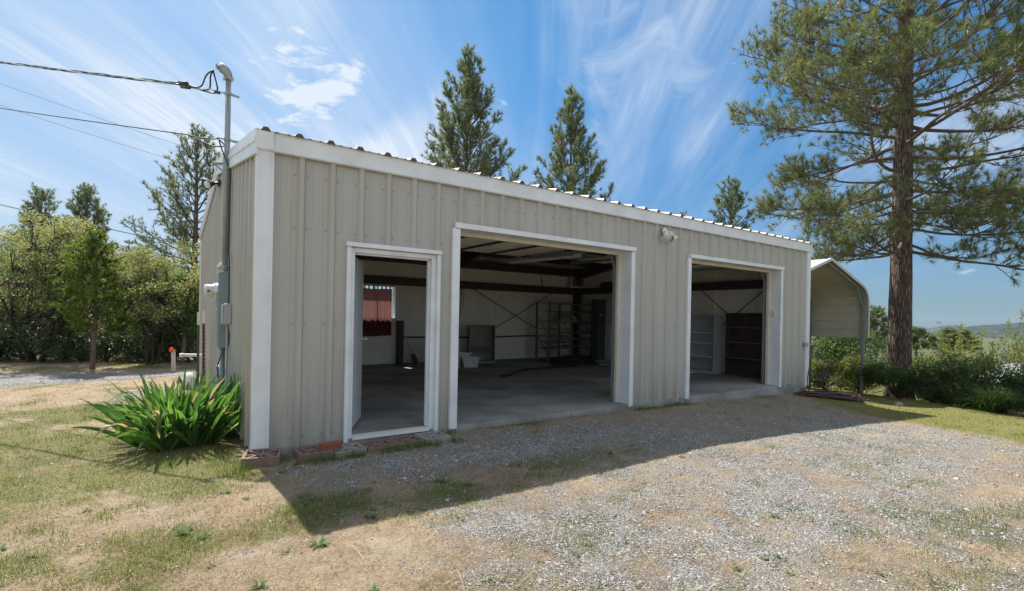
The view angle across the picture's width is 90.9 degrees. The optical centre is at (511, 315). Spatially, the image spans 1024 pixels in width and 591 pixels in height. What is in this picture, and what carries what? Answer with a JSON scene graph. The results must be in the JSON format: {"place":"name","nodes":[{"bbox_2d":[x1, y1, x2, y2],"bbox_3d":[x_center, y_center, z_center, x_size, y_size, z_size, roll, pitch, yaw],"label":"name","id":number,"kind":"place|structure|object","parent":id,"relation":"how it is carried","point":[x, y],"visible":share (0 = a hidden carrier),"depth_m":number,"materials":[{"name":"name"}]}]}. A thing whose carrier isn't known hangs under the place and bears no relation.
{"place":"outdoors","nodes":[
{"label":"outdoors","id":0,"kind":"place"},
{"bbox_2d":[0,204,198,247],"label":"overhead wire","id":1,"kind":"object","parent":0,"point":[110,229],"visible":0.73,"depth_m":16.13,"materials":[{"name":"grey"}]},
{"bbox_2d":[0,105,204,169],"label":"overhead wire","id":2,"kind":"object","parent":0,"point":[87,133],"visible":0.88,"depth_m":26.35,"materials":[{"name":"grey"}]},
{"bbox_2d":[0,83,216,157],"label":"overhead wire","id":3,"kind":"object","parent":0,"point":[94,116],"visible":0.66,"depth_m":26.88,"materials":[{"name":"grey"}]},
{"bbox_2d":[458,338,459,367],"bbox_3d":[-1.641,0.945,13.000,0.460,0.740,0.580,1,0,-24],"label":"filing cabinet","id":4,"kind":"object","parent":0,"point":[458,352],"visible":0.17,"depth_m":12.83,"materials":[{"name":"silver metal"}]},
{"bbox_2d":[468,325,495,362],"bbox_3d":[-0.863,0.795,14.239,0.728,1.072,0.364,1,0,-12],"label":"bookcase","id":5,"kind":"object","parent":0,"point":[481,341],"visible":0.88,"depth_m":14.38,"materials":[{"name":"grey metal"}]},
{"bbox_2d":[0,314,1023,590],"bbox_3d":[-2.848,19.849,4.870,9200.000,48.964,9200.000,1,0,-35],"label":"ground","id":6,"kind":"structure","parent":0,"point":[14,370],"depth_m":3.92,"materials":[{"name":"grey gravel"}]},
{"bbox_2d":[0,282,24,321],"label":"manzanita","id":7,"kind":"object","parent":6,"relation":"on","point":[3,311],"visible":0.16,"depth_m":13.97,"materials":[{"name":"green plant"}]},
{"bbox_2d":[0,225,32,330],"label":"manzanita","id":8,"kind":"object","parent":6,"relation":"on","point":[5,238],"visible":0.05,"depth_m":17.08,"materials":[{"name":"green plant"}]},
{"bbox_2d":[0,316,40,356],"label":"shrub","id":9,"kind":"object","parent":6,"relation":"on","point":[2,331],"visible":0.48,"depth_m":12.83,"materials":[{"name":"green plant"}]},
{"bbox_2d":[0,306,65,359],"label":"shrub","id":10,"kind":"object","parent":6,"relation":"on","point":[7,320],"visible":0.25,"depth_m":13.42,"materials":[{"name":"green plant"}]},
{"bbox_2d":[6,182,63,245],"bbox_3d":[-30.795,-3.816,33.040,3.189,9.680,3.294,1,0,11],"label":"pine tree","id":11,"kind":"object","parent":6,"relation":"on","point":[38,201],"visible":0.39,"depth_m":32.77,"materials":[{"name":"green plant"}]},
{"bbox_2d":[1,290,69,325],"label":"shrub","id":12,"kind":"object","parent":6,"relation":"on","point":[25,311],"visible":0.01,"depth_m":18.77,"materials":[{"name":"green plant"}]},
{"bbox_2d":[0,228,84,356],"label":"manzanita","id":13,"kind":"object","parent":6,"relation":"on","point":[38,297],"visible":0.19,"depth_m":13.18,"materials":[{"name":"green plant"}]},
{"bbox_2d":[3,312,100,362],"bbox_3d":[-11.959,0.547,13.187,2.040,1.709,1.801,1,0,-35],"label":"shrub","id":14,"kind":"object","parent":6,"relation":"on","point":[62,330],"visible":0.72,"depth_m":12.98,"materials":[{"name":"green plant"}]},
{"bbox_2d":[0,223,124,342],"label":"manzanita","id":15,"kind":"object","parent":6,"relation":"on","point":[23,298],"visible":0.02,"depth_m":16.27,"materials":[{"name":"green plant"}]},
{"bbox_2d":[0,208,128,362],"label":"manzanita","id":16,"kind":"object","parent":6,"relation":"on","point":[36,247],"visible":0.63,"depth_m":12.24,"materials":[{"name":"green plant"}]},
{"bbox_2d":[0,214,161,359],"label":"manzanita","id":17,"kind":"object","parent":6,"relation":"on","point":[66,277],"visible":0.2,"depth_m":12.98,"materials":[{"name":"green plant"}]},
{"bbox_2d":[51,181,118,252],"bbox_3d":[-28.054,-3.876,33.270,4.526,9.868,4.577,1,0,-35],"label":"pine tree","id":18,"kind":"object","parent":6,"relation":"on","point":[86,198],"visible":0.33,"depth_m":32.84,"materials":[{"name":"green plant"}]},
{"bbox_2d":[38,224,144,368],"bbox_3d":[-9.754,-0.422,11.751,1.981,3.534,2.029,1,0,-35],"label":"sapling","id":19,"kind":"object","parent":6,"relation":"on","point":[94,255],"visible":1,"depth_m":11.67,"materials":[{"name":"green plant"}]},
{"bbox_2d":[44,308,141,361],"bbox_3d":[-11.047,0.524,13.588,2.159,1.612,1.815,1,0,-17],"label":"shrub","id":20,"kind":"object","parent":6,"relation":"on","point":[104,350],"visible":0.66,"depth_m":13.26,"materials":[{"name":"green plant"}]},
{"bbox_2d":[72,263,172,347],"bbox_3d":[-13.450,-0.381,17.543,3.547,3.395,4.219,1,0,-35],"label":"manzanita","id":21,"kind":"object","parent":6,"relation":"on","point":[110,307],"depth_m":17.02,"materials":[{"name":"green plant"}]},
{"bbox_2d":[119,239,134,256],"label":"pine tree","id":22,"kind":"object","parent":6,"relation":"on","point":[127,242],"visible":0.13,"depth_m":45.89,"materials":[{"name":"green plant"}]},
{"bbox_2d":[98,303,169,353],"bbox_3d":[-11.124,0.168,15.018,2.439,2.148,2.117,1,0,-35],"label":"shrub","id":23,"kind":"object","parent":6,"relation":"on","point":[134,315],"visible":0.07,"depth_m":15.04,"materials":[{"name":"green plant"}]},
{"bbox_2d":[111,322,180,361],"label":"shrub","id":24,"kind":"object","parent":6,"relation":"on","point":[137,349],"visible":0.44,"depth_m":13.30,"materials":[{"name":"green plant"}]},
{"bbox_2d":[102,244,199,364],"bbox_3d":[-9.068,-0.231,12.979,2.396,3.187,2.940,1,0,-35],"label":"manzanita","id":25,"kind":"object","parent":6,"relation":"on","point":[141,286],"visible":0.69,"depth_m":12.56,"materials":[{"name":"green plant"}]},
{"bbox_2d":[71,366,243,459],"bbox_3d":[-3.760,0.954,5.384,1.442,0.839,1.948,1,0,-35],"label":"iris plant","id":26,"kind":"object","parent":6,"relation":"on","point":[159,420],"visible":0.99,"depth_m":5.16,"materials":[{"name":"green plant"}]},
{"bbox_2d":[125,237,199,345],"bbox_3d":[-10.987,0.144,16.648,3.240,5.694,3.879,1,0,-2],"label":"manzanita","id":27,"kind":"object","parent":6,"relation":"on","point":[185,251],"visible":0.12,"depth_m":17.12,"materials":[{"name":"green plant"}]},
{"bbox_2d":[127,244,199,361],"bbox_3d":[-8.385,-0.231,13.344,3.096,3.346,3.018,1,0,-35],"label":"manzanita","id":28,"kind":"object","parent":6,"relation":"on","point":[165,265],"visible":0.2,"depth_m":12.54,"materials":[{"name":"green plant"}]},
{"bbox_2d":[130,310,196,361],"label":"shrub","id":29,"kind":"object","parent":6,"relation":"on","point":[165,355],"visible":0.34,"depth_m":13.38,"materials":[{"name":"green plant"}]},
{"bbox_2d":[118,122,222,341],"bbox_3d":[-13.664,-3.563,21.676,5.611,9.818,5.294,1,0,-20],"label":"pine tree","id":30,"kind":"object","parent":6,"relation":"on","point":[181,232],"visible":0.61,"depth_m":21.54,"materials":[{"name":"green plant"}]},
{"bbox_2d":[169,347,175,370],"bbox_3d":[-7.729,1.034,11.472,0.145,0.631,0.097,1,0,-35],"label":"marker stake","id":31,"kind":"object","parent":6,"relation":"on","point":[172,351],"visible":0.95,"depth_m":11.49,"materials":[{"name":"beige"}]},
{"bbox_2d":[150,271,198,362],"bbox_3d":[-8.605,0.079,13.219,1.579,2.535,1.546,1,0,-35],"label":"sapling","id":32,"kind":"object","parent":6,"relation":"on","point":[184,326],"visible":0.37,"depth_m":13.08,"materials":[{"name":"green plant"}]},
{"bbox_2d":[155,315,196,359],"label":"shrub","id":33,"kind":"object","parent":6,"relation":"on","point":[193,350],"visible":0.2,"depth_m":13.48,"materials":[{"name":"green plant"}]},
{"bbox_2d":[182,372,195,389],"bbox_3d":[-5.783,1.170,9.026,0.234,0.310,0.240,1,0,-35],"label":"well cover","id":34,"kind":"object","parent":6,"relation":"on","point":[189,376],"visible":0.57,"depth_m":8.95,"materials":[{"name":"white plastic"}]},
{"bbox_2d":[179,353,205,383],"bbox_3d":[-5.560,1.019,8.781,0.402,0.744,0.072,1,0,-45],"label":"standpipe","id":35,"kind":"object","parent":6,"relation":"on","point":[187,355],"visible":0.41,"depth_m":8.74,"materials":[{"name":"white plastic"}]},
{"bbox_2d":[196,312,199,387],"bbox_3d":[-5.069,0.679,8.134,0.048,1.477,0.036,1,0,-35],"label":"post","id":36,"kind":"object","parent":6,"relation":"on","point":[198,335],"visible":0.82,"depth_m":8.12,"materials":[{"name":"grey metal"}]},
{"bbox_2d":[202,311,205,393],"bbox_3d":[-5.157,0.665,8.430,0.067,1.495,0.051,1,0,-35],"label":"post","id":37,"kind":"object","parent":6,"relation":"on","point":[203,341],"visible":0.78,"depth_m":8.42,"materials":[{"name":"metal"}]},
{"bbox_2d":[241,447,281,468],"bbox_3d":[-2.340,1.334,4.719,0.315,0.100,0.295,1,2,-20],"label":"screen block","id":38,"kind":"object","parent":6,"relation":"on","point":[265,457],"depth_m":4.62,"materials":[{"name":"concrete"}]},
{"bbox_2d":[293,444,333,461],"bbox_3d":[-1.957,1.362,4.966,0.315,0.100,0.295,1,0,-37],"label":"screen block","id":39,"kind":"object","parent":6,"relation":"on","point":[310,451],"depth_m":4.90,"materials":[{"name":"concrete"}]},
{"bbox_2d":[319,440,341,450],"bbox_3d":[-1.798,1.283,4.986,0.200,0.062,0.092,1,0,-38],"label":"brick","id":40,"kind":"object","parent":39,"relation":"on","point":[330,445],"visible":1,"depth_m":4.95,"materials":[{"name":"red brick"}]},
{"bbox_2d":[334,442,366,456],"bbox_3d":[-1.691,1.395,5.155,0.315,0.100,0.295,1,0,-35],"label":"screen block","id":41,"kind":"object","parent":6,"relation":"on","point":[344,450],"depth_m":5.12,"materials":[{"name":"grey concrete"}]},
{"bbox_2d":[358,439,396,451],"bbox_3d":[-1.427,1.402,5.341,0.315,0.100,0.295,1,0,-36],"label":"screen block","id":42,"kind":"object","parent":6,"relation":"on","point":[372,445],"depth_m":5.32,"materials":[{"name":"concrete"}]},
{"bbox_2d":[387,435,424,447],"bbox_3d":[-1.166,1.403,5.538,0.315,0.100,0.295,1,0,-35],"label":"screen block","id":43,"kind":"object","parent":6,"relation":"on","point":[400,440],"depth_m":5.52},
{"bbox_2d":[414,431,450,443],"bbox_3d":[-0.906,1.404,5.740,0.315,0.100,0.295,1,0,-36],"label":"screen block","id":44,"kind":"object","parent":6,"relation":"on","point":[432,435],"depth_m":5.71,"materials":[{"name":"grey concrete"}]},
{"bbox_2d":[421,42,527,180],"bbox_3d":[-1.991,-5.996,25.027,7.071,15.134,6.465,1,0,5],"label":"pine tree","id":45,"kind":"object","parent":6,"relation":"on","point":[470,85],"visible":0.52,"depth_m":24.44,"materials":[{"name":"green plant"}]},
{"bbox_2d":[199,126,812,454],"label":"workshop","id":46,"kind":"structure","parent":6,"relation":"on","point":[322,234],"depth_m":7.16,"materials":[{"name":"beige metal"}]},
{"bbox_2d":[180,63,238,270],"bbox_3d":[-3.940,-1.933,6.568,0.666,2.730,0.172,1,0,-16],"label":"service mast","id":47,"kind":"object","parent":46,"relation":"attached to","point":[226,72],"visible":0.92,"depth_m":6.59,"materials":[{"name":"grey metal"}]},
{"bbox_2d":[0,61,213,90],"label":"service drop","id":48,"kind":"object","parent":47,"relation":"attached to","point":[184,84],"visible":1,"depth_m":7.06,"materials":[{"name":"black rubber"}]},
{"bbox_2d":[0,108,217,139],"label":"telephone cable","id":49,"kind":"object","parent":47,"relation":"attached to","point":[117,125],"visible":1,"depth_m":7.52,"materials":[{"name":"grey plastic"}]},
{"bbox_2d":[190,136,230,303],"bbox_3d":[-3.926,-1.270,6.635,0.862,2.288,0.184,1,0,23],"label":"drop wire","id":50,"kind":"object","parent":47,"relation":"hanging from","point":[219,140],"visible":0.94,"depth_m":6.46,"materials":[{"name":"grey"}]},
{"bbox_2d":[201,178,219,189],"bbox_3d":[-4.607,-2.004,7.660,0.285,0.222,0.296,1,0,7],"label":"floodlight","id":51,"kind":"object","parent":46,"relation":"attached to","point":[206,184],"visible":1,"depth_m":7.57,"materials":[{"name":"grey"}]},
{"bbox_2d":[204,271,228,389],"bbox_3d":[-3.862,0.424,6.553,0.273,2.000,0.320,1,0,-35],"label":"meter panel","id":52,"kind":"object","parent":46,"relation":"attached to","point":[218,290],"visible":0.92,"depth_m":6.47,"materials":[{"name":"silver metal"}]},
{"bbox_2d":[216,261,221,308],"bbox_3d":[-4.232,-0.333,7.493,0.205,0.900,0.900,1,0,-35],"label":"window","id":53,"kind":"structure","parent":46,"relation":"in","point":[218,265],"depth_m":7.72,"materials":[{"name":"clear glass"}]},
{"bbox_2d":[215,365,224,383],"bbox_3d":[-3.952,1.032,6.816,0.096,0.720,0.160,1,0,-35],"label":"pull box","id":54,"kind":"object","parent":46,"relation":"attached to","point":[217,375],"visible":0.06,"depth_m":6.74,"materials":[{"name":"grey metal"}]},
{"bbox_2d":[221,304,231,389],"bbox_3d":[-3.583,0.625,6.299,0.104,1.550,0.180,1,0,-35],"label":"utility box","id":55,"kind":"object","parent":46,"relation":"attached to","point":[226,314],"visible":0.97,"depth_m":6.25,"materials":[{"name":"plastic"}]},
{"bbox_2d":[216,329,229,388],"bbox_3d":[-3.643,0.712,6.360,0.290,1.233,0.056,1,0,33],"label":"ground wire","id":56,"kind":"object","parent":55,"relation":"attached to","point":[220,356],"visible":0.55,"depth_m":6.38,"materials":[{"name":"grey"}]},
{"bbox_2d":[352,257,367,427],"bbox_3d":[-1.822,0.304,5.959,0.115,1.960,0.900,1,0,-8],"label":"entry door","id":57,"kind":"structure","parent":46,"relation":"in","point":[358,338],"depth_m":6.04,"materials":[{"name":"silver metal"}]},
{"bbox_2d":[363,285,394,335],"bbox_3d":[-3.576,-0.131,12.959,1.180,1.320,0.049,1,0,-35],"label":"curtain","id":58,"kind":"object","parent":46,"relation":"hanging from","point":[377,311],"visible":0.7,"depth_m":13.03,"materials":[{"name":"red fabric"}]},
{"bbox_2d":[364,283,396,319],"bbox_3d":[-3.568,-0.360,13.144,1.120,0.920,0.205,1,0,-35],"label":"window","id":59,"kind":"structure","parent":46,"relation":"in","point":[394,297],"depth_m":13.37,"materials":[{"name":"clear glass"}]},
{"bbox_2d":[404,334,417,363],"bbox_3d":[-2.683,0.884,13.307,0.404,0.787,0.120,1,0,11],"label":"shovel","id":60,"kind":"object","parent":46,"relation":"on","point":[414,359],"visible":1,"depth_m":13.29,"materials":[{"name":"metal"}]},
{"bbox_2d":[460,352,471,362],"bbox_3d":[-1.366,1.107,13.418,0.490,0.266,0.370,1,0,-24],"label":"plastic tub","id":61,"kind":"object","parent":46,"relation":"on","point":[465,354],"visible":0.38,"depth_m":13.30,"materials":[{"name":"white plastic"}]},
{"bbox_2d":[461,356,480,366],"bbox_3d":[-1.074,1.192,13.038,0.490,0.266,0.370,1,0,-9],"label":"plastic tub","id":62,"kind":"object","parent":46,"relation":"on","point":[470,361],"visible":1,"depth_m":12.90,"materials":[{"name":"white plastic"}]},
{"bbox_2d":[460,236,615,399],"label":"overhead door","id":63,"kind":"structure","parent":46,"relation":"in","point":[490,247],"depth_m":8.77,"materials":[{"name":"metal"}]},
{"bbox_2d":[500,364,578,376],"bbox_3d":[0.663,1.336,12.585,0.437,0.047,3.672,1,0,36],"label":"rubber hose","id":64,"kind":"object","parent":46,"relation":"on","point":[511,374],"visible":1,"depth_m":12.69,"materials":[{"name":"black rubber"}]},
{"bbox_2d":[501,250,581,263],"bbox_3d":[0.538,-1.390,9.886,0.260,0.600,2.043,1,0,-42],"label":"shop light","id":65,"kind":"object","parent":46,"relation":"hanging from","point":[516,260],"visible":0.57,"depth_m":9.94,"materials":[{"name":"grey metal"}]},
{"bbox_2d":[535,301,591,361],"bbox_3d":[1.685,0.481,15.979,2.110,1.800,0.562,1,0,-43],"label":"steel rack","id":66,"kind":"object","parent":46,"relation":"on","point":[559,336],"visible":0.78,"depth_m":15.76,"materials":[{"name":"black metal"}]},
{"bbox_2d":[570,276,584,287],"bbox_3d":[2.210,-1.177,16.879,0.716,0.500,0.138,1,0,-31],"label":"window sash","id":67,"kind":"object","parent":46,"relation":"attached to","point":[573,282],"depth_m":16.79,"materials":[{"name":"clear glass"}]},
{"bbox_2d":[591,299,605,359],"bbox_3d":[2.766,0.438,16.159,0.330,1.927,0.315,1,0,-35],"label":"locker","id":68,"kind":"object","parent":46,"relation":"on","point":[598,328],"visible":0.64,"depth_m":16.05,"materials":[{"name":"grey"}]},
{"bbox_2d":[607,294,612,324],"bbox_3d":[3.158,-0.253,15.927,0.070,1.070,0.350,1,0,-35],"label":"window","id":69,"kind":"structure","parent":46,"relation":"in","point":[609,296],"depth_m":15.96,"materials":[{"name":"black glass"}]},
{"bbox_2d":[570,255,765,382],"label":"overhead door","id":70,"kind":"structure","parent":46,"relation":"in","point":[606,259],"depth_m":10.78,"materials":[{"name":"metal"}]},
{"bbox_2d":[662,227,677,241],"bbox_3d":[2.571,-1.336,8.242,0.349,0.242,0.202,1,0,-35],"label":"floodlight","id":71,"kind":"object","parent":46,"relation":"attached to","point":[668,235],"visible":1,"depth_m":8.22,"materials":[{"name":"white plastic"}]},
{"bbox_2d":[690,315,721,373],"bbox_3d":[4.842,0.713,12.924,0.324,1.462,0.958,1,0,-35],"label":"bookcase","id":72,"kind":"object","parent":46,"relation":"on","point":[705,340],"visible":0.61,"depth_m":12.92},
{"bbox_2d":[725,313,765,378],"bbox_3d":[5.589,0.697,12.039,0.244,1.522,0.988,1,0,-28],"label":"bookcase","id":73,"kind":"object","parent":46,"relation":"on","point":[743,344],"visible":0.74,"depth_m":12.18,"materials":[{"name":"brown"}]},
{"bbox_2d":[0,409,1022,590],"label":"weeds","id":74,"kind":"object","parent":6,"relation":"on","point":[320,541],"visible":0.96,"depth_m":3.16,"materials":[{"name":"green plant"}]},
{"bbox_2d":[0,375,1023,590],"bbox_3d":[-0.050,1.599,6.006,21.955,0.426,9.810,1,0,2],"label":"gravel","id":75,"kind":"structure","parent":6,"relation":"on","point":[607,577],"depth_m":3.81,"materials":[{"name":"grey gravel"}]},
{"bbox_2d":[0,369,1023,590],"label":"dry grass","id":76,"kind":"structure","parent":6,"relation":"on","point":[366,544],"depth_m":3.43,"materials":[{"name":"beige plant"}]},
{"bbox_2d":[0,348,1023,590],"bbox_3d":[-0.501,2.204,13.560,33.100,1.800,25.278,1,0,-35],"label":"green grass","id":77,"kind":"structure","parent":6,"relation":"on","point":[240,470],"depth_m":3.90,"materials":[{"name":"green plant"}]},
{"bbox_2d":[530,82,615,200],"bbox_3d":[3.034,-4.950,25.106,6.923,13.284,6.072,1,0,-12],"label":"pine tree","id":78,"kind":"object","parent":6,"relation":"on","point":[574,133],"visible":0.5,"depth_m":24.49,"materials":[{"name":"green plant"}]},
{"bbox_2d":[707,175,755,228],"bbox_3d":[10.669,-2.633,24.793,4.383,8.963,4.158,1,0,-35],"label":"pine tree","id":79,"kind":"object","parent":6,"relation":"on","point":[730,204],"visible":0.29,"depth_m":24.78,"materials":[{"name":"green plant"}]},
{"bbox_2d":[806,354,856,389],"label":"shrub","id":80,"kind":"object","parent":6,"relation":"on","point":[821,370],"visible":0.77,"depth_m":15.99,"materials":[{"name":"green plant"}]},
{"bbox_2d":[794,345,869,401],"bbox_3d":[6.795,1.226,10.734,1.679,1.154,0.702,1,0,4],"label":"garden hose","id":81,"kind":"object","parent":6,"relation":"on","point":[834,395],"visible":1,"depth_m":10.52,"materials":[{"name":"brown rubber"}]},
{"bbox_2d":[808,258,869,394],"bbox_3d":[6.801,0.398,16.299,5.152,4.010,6.420,1,0,-35],"label":"carport","id":82,"kind":"object","parent":6,"relation":"on","point":[839,301],"visible":0.32,"depth_m":15.53,"materials":[{"name":"beige metal"}]},
{"bbox_2d":[811,336,886,393],"bbox_3d":[12.205,1.335,20.324,4.723,3.323,4.246,1,0,13],"label":"shrub","id":83,"kind":"object","parent":6,"relation":"on","point":[833,347],"visible":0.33,"depth_m":19.19,"materials":[{"name":"green plant"}]},
{"bbox_2d":[832,351,880,393],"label":"shrub","id":84,"kind":"object","parent":6,"relation":"on","point":[852,367],"visible":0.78,"depth_m":15.61,"materials":[{"name":"green plant"}]},
{"bbox_2d":[827,321,918,393],"bbox_3d":[14.412,1.893,20.256,3.170,3.786,2.783,1,0,27],"label":"shrub","id":85,"kind":"object","parent":6,"relation":"on","point":[868,340],"visible":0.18,"depth_m":20.08,"materials":[{"name":"green plant"}]},
{"bbox_2d":[859,305,887,361],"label":"pine tree","id":86,"kind":"object","parent":6,"relation":"on","point":[877,312],"visible":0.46,"depth_m":61.46,"materials":[{"name":"green plant"}]},
{"bbox_2d":[725,0,1023,399],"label":"pine tree","id":87,"kind":"object","parent":6,"relation":"on","point":[899,115],"visible":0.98,"depth_m":14.17,"materials":[{"name":"green plant"}]},
{"bbox_2d":[858,362,939,399],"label":"shrub","id":88,"kind":"object","parent":6,"relation":"on","point":[878,372],"visible":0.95,"depth_m":14.25,"materials":[{"name":"green plant"}]},
{"bbox_2d":[812,349,1023,398],"bbox_3d":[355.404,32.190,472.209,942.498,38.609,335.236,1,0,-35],"label":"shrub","id":89,"kind":"object","parent":6,"relation":"on","point":[985,352],"visible":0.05,"depth_m":598.83,"materials":[{"name":"green plant"}]},
{"bbox_2d":[881,338,962,399],"bbox_3d":[16.809,2.460,20.771,3.216,3.076,2.782,1,0,-35],"label":"shrub","id":90,"kind":"object","parent":6,"relation":"on","point":[924,358],"visible":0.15,"depth_m":20.72,"materials":[{"name":"green plant"}]},
{"bbox_2d":[912,325,938,390],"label":"pine tree","id":91,"kind":"object","parent":6,"relation":"on","point":[919,336],"visible":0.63,"depth_m":73.98,"materials":[{"name":"green plant"}]},
{"bbox_2d":[895,359,974,402],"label":"shrub","id":92,"kind":"object","parent":6,"relation":"on","point":[949,375],"visible":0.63,"depth_m":13.98,"materials":[{"name":"green plant"}]},
{"bbox_2d":[921,384,958,404],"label":"shrub","id":93,"kind":"object","parent":6,"relation":"on","point":[944,401],"visible":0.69,"depth_m":13.70,"materials":[{"name":"green plant"}]},
{"bbox_2d":[913,349,985,403],"bbox_3d":[12.838,1.872,14.717,1.844,1.898,2.084,1,0,18],"label":"shrub","id":94,"kind":"object","parent":6,"relation":"on","point":[951,361],"visible":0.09,"depth_m":15.04,"materials":[{"name":"green plant"}]},
{"bbox_2d":[932,326,969,353],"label":"pine tree","id":95,"kind":"object","parent":6,"relation":"on","point":[947,331],"visible":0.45,"depth_m":79.12,"materials":[{"name":"green plant"}]},
{"bbox_2d":[932,357,993,406],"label":"shrub","id":96,"kind":"object","parent":6,"relation":"on","point":[962,369],"visible":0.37,"depth_m":13.37,"materials":[{"name":"green plant"}]},
{"bbox_2d":[943,391,982,409],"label":"grass clump","id":97,"kind":"object","parent":6,"relation":"on","point":[963,401],"visible":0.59,"depth_m":12.61,"materials":[{"name":"green plant"}]},
{"bbox_2d":[950,327,985,363],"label":"pine tree","id":98,"kind":"object","parent":6,"relation":"on","point":[966,332],"visible":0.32,"depth_m":83.64,"materials":[{"name":"green plant"}]},
{"bbox_2d":[925,321,1023,403],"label":"shrub","id":99,"kind":"object","parent":6,"relation":"on","point":[943,350],"visible":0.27,"depth_m":18.62,"materials":[{"name":"green plant"}]},
{"bbox_2d":[952,348,1023,409],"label":"shrub","id":100,"kind":"object","parent":6,"relation":"on","point":[983,367],"visible":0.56,"depth_m":12.47,"materials":[{"name":"green plant"}]},
{"bbox_2d":[953,382,1023,413],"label":"grass clump","id":101,"kind":"object","parent":6,"relation":"on","point":[997,401],"visible":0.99,"depth_m":11.52,"materials":[{"name":"green plant"}]},
{"bbox_2d":[983,363,1022,409],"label":"white flowers","id":102,"kind":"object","parent":6,"relation":"on","point":[1009,369],"depth_m":25.49,"materials":[{"name":"white plant"}]},
{"bbox_2d":[995,310,1023,409],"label":"shrub","id":103,"kind":"object","parent":6,"relation":"on","point":[1014,344],"visible":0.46,"depth_m":18.62,"materials":[{"name":"green plant"}]},
{"bbox_2d":[996,361,1023,412],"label":"shrub","id":104,"kind":"object","parent":6,"relation":"on","point":[1016,388],"visible":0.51,"depth_m":12.23,"materials":[{"name":"green plant"}]},
{"bbox_2d":[0,0,1023,328],"label":"sky","id":105,"kind":"structure","parent":0,"point":[655,79],"materials":[{"name":"blue"}]},
{"bbox_2d":[550,356,597,365],"bbox_3d":[1.816,1.296,14.579,1.590,0.201,1.131,1,0,-35],"label":"coiled hose","id":106,"kind":"object","parent":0,"point":[575,360],"visible":1,"depth_m":14.15,"materials":[{"name":"black rubber"}]},
{"bbox_2d":[926,325,962,330],"bbox_3d":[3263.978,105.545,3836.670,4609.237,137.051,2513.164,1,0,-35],"label":"hills","id":107,"kind":"structure","parent":0,"point":[935,329],"depth_m":3538.52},
{"bbox_2d":[930,323,1023,338],"bbox_3d":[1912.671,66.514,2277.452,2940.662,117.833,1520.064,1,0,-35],"label":"hills","id":108,"kind":"structure","parent":0,"point":[992,329],"depth_m":1873.95,"materials":[{"name":"green plant"}]}
]}

